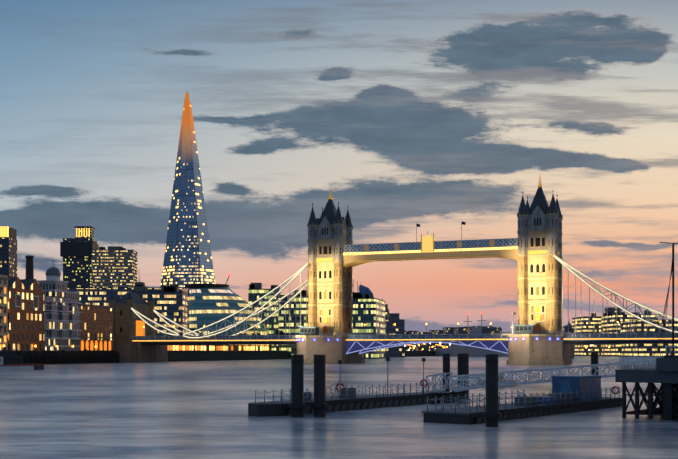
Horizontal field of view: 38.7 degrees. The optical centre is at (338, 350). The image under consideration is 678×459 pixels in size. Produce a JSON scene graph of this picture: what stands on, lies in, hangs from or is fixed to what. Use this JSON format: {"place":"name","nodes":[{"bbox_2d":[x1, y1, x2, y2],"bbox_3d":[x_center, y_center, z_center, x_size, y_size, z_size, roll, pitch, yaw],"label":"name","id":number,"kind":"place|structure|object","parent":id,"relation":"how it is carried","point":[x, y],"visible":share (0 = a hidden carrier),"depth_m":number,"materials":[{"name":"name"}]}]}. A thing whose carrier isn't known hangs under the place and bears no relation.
{"place":"outdoors","nodes":[
{"label":"outdoors","id":0,"kind":"place"},
{"bbox_2d":[160,91,214,289],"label":"skyscraper","id":1,"kind":"structure","parent":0,"point":[187,257],"depth_m":1138.89,"materials":[{"name":"blue glass"}]},
{"bbox_2d":[0,255,434,370],"bbox_3d":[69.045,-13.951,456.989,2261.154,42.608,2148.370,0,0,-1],"label":"waterfront buildings","id":2,"kind":"structure","parent":0,"point":[50,319],"depth_m":359.54,"materials":[{"name":"brick"},{"name":"stone"},{"name":"glass"}]},
{"bbox_2d":[109,290,167,362],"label":"bridge abutment towers","id":3,"kind":"structure","parent":2,"relation":"on","point":[128,323],"depth_m":400.60,"materials":[{"name":"stone"}]},
{"bbox_2d":[185,284,267,335],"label":"city hall","id":4,"kind":"structure","parent":2,"relation":"on","point":[207,304],"depth_m":572.79,"materials":[{"name":"teal glass"}]},
{"bbox_2d":[0,356,677,458],"bbox_3d":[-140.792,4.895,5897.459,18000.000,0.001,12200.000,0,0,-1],"label":"river water","id":5,"kind":"structure","parent":0,"point":[177,410],"depth_m":67.74,"materials":[{"name":"grey liquid"}]},
{"bbox_2d":[0,226,677,358],"bbox_3d":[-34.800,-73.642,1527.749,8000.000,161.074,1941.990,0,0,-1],"label":"city buildings","id":6,"kind":"structure","parent":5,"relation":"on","point":[93,274],"depth_m":719.95,"materials":[{"name":"grey concrete"}]},
{"bbox_2d":[99,247,650,315],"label":"roof plant and masts","id":7,"kind":"object","parent":6,"relation":"on","point":[140,287],"visible":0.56,"depth_m":609.60,"materials":[{"name":"grey metal"}]},
{"bbox_2d":[131,178,677,364],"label":"bridge","id":8,"kind":"structure","parent":5,"relation":"in","point":[537,336],"depth_m":356.08,"materials":[{"name":"stone"}]},
{"bbox_2d":[248,242,677,426],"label":"pier","id":9,"kind":"structure","parent":5,"relation":"in","point":[574,393],"depth_m":73.05,"materials":[{"name":"metal"}]},
{"bbox_2d":[408,312,609,356],"bbox_3d":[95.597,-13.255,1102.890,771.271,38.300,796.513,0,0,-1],"label":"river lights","id":10,"kind":"object","parent":5,"relation":"on","point":[453,349],"visible":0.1,"depth_m":823.22,"materials":[{"name":"painted steel"},{"name":"glowing lights"}]},
{"bbox_2d":[0,0,677,331],"label":"sky","id":11,"kind":"structure","parent":0,"point":[436,115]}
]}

